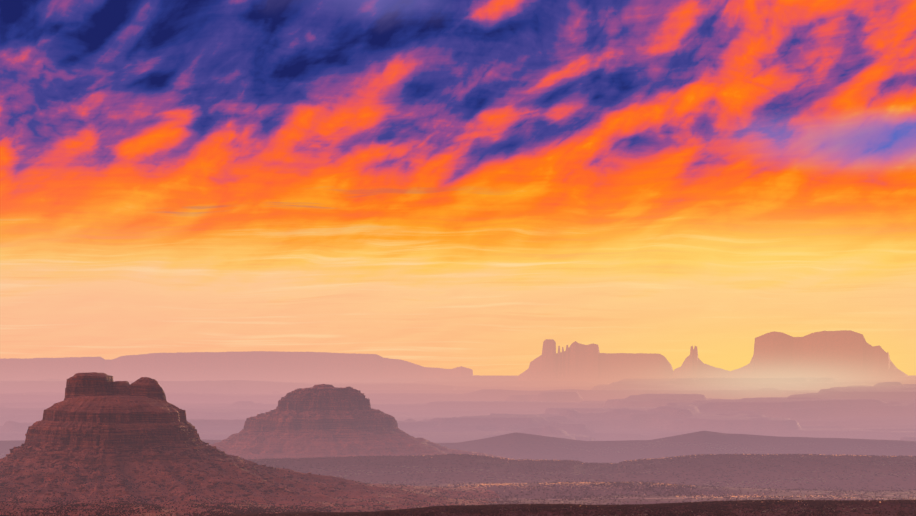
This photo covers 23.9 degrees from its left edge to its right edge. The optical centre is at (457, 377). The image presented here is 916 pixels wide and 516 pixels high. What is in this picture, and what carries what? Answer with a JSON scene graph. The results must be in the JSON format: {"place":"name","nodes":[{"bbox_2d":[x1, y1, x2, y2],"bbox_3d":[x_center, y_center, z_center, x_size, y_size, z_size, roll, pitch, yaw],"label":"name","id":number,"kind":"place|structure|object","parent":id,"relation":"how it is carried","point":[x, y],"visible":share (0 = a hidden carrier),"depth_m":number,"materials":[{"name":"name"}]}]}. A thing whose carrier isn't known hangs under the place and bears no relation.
{"place":"outdoors","nodes":[
{"label":"outdoors","id":0,"kind":"place"},
{"bbox_2d":[0,375,915,515],"bbox_3d":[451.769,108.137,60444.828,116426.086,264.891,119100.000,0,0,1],"label":"terrain","id":1,"kind":"structure","parent":0,"point":[613,423],"depth_m":7930.94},
{"bbox_2d":[0,351,472,382],"bbox_3d":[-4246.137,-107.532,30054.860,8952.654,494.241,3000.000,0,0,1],"label":"mesa","id":2,"kind":"structure","parent":1,"relation":"on","point":[326,367],"depth_m":29054.40,"materials":[{"name":"stone"}]},
{"bbox_2d":[0,372,500,515],"bbox_3d":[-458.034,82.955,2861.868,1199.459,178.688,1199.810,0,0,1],"label":"butte","id":3,"kind":"object","parent":1,"relation":"on","point":[133,411],"visible":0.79,"depth_m":2751.85,"materials":[{"name":"red stone"}]},
{"bbox_2d":[0,422,348,499],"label":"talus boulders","id":4,"kind":"object","parent":3,"relation":"on","point":[112,428],"visible":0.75,"depth_m":2734.53,"materials":[{"name":"red stone"}]},
{"bbox_2d":[211,384,509,459],"bbox_3d":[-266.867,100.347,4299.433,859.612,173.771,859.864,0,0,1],"label":"butte","id":5,"kind":"object","parent":1,"relation":"on","point":[323,442],"visible":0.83,"depth_m":4174.33,"materials":[{"name":"red stone"}]},
{"bbox_2d":[254,387,393,434],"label":"rock cliffs","id":6,"kind":"structure","parent":5,"relation":"on","point":[314,390],"depth_m":4239.24,"materials":[{"name":"red stone"}]},
{"bbox_2d":[0,412,915,515],"bbox_3d":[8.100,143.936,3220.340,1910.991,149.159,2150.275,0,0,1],"label":"shrubs","id":7,"kind":"object","parent":1,"relation":"on","point":[531,509],"visible":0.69,"depth_m":2484.86,"materials":[{"name":"brown plant"}]},
{"bbox_2d":[518,339,672,382],"bbox_3d":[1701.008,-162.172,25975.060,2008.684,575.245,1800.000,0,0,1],"label":"monument mesa spires","id":8,"kind":"object","parent":1,"relation":"on","point":[578,362],"visible":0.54,"depth_m":25368.59,"materials":[{"name":"pink stone"}]},
{"bbox_2d":[424,454,914,506],"bbox_3d":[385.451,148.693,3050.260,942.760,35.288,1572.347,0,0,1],"label":"dry grass tufts","id":9,"kind":"object","parent":1,"relation":"on","point":[587,483],"visible":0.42,"depth_m":3085.61,"materials":[{"name":"brown plant"}]},
{"bbox_2d":[671,346,729,377],"bbox_3d":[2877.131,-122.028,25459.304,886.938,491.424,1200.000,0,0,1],"label":"monument spire butte","id":10,"kind":"object","parent":1,"relation":"on","point":[693,365],"visible":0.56,"depth_m":25093.59,"materials":[{"name":"pink stone"}]},
{"bbox_2d":[727,330,907,378],"bbox_3d":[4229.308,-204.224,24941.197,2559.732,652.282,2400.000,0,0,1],"label":"big monument mesa","id":11,"kind":"structure","parent":1,"relation":"on","point":[841,354],"depth_m":24148.77,"materials":[{"name":"pink stone"}]},
{"bbox_2d":[0,0,915,375],"label":"sky","id":12,"kind":"structure","parent":0,"point":[474,185],"materials":[{"name":"orange"}]}
]}

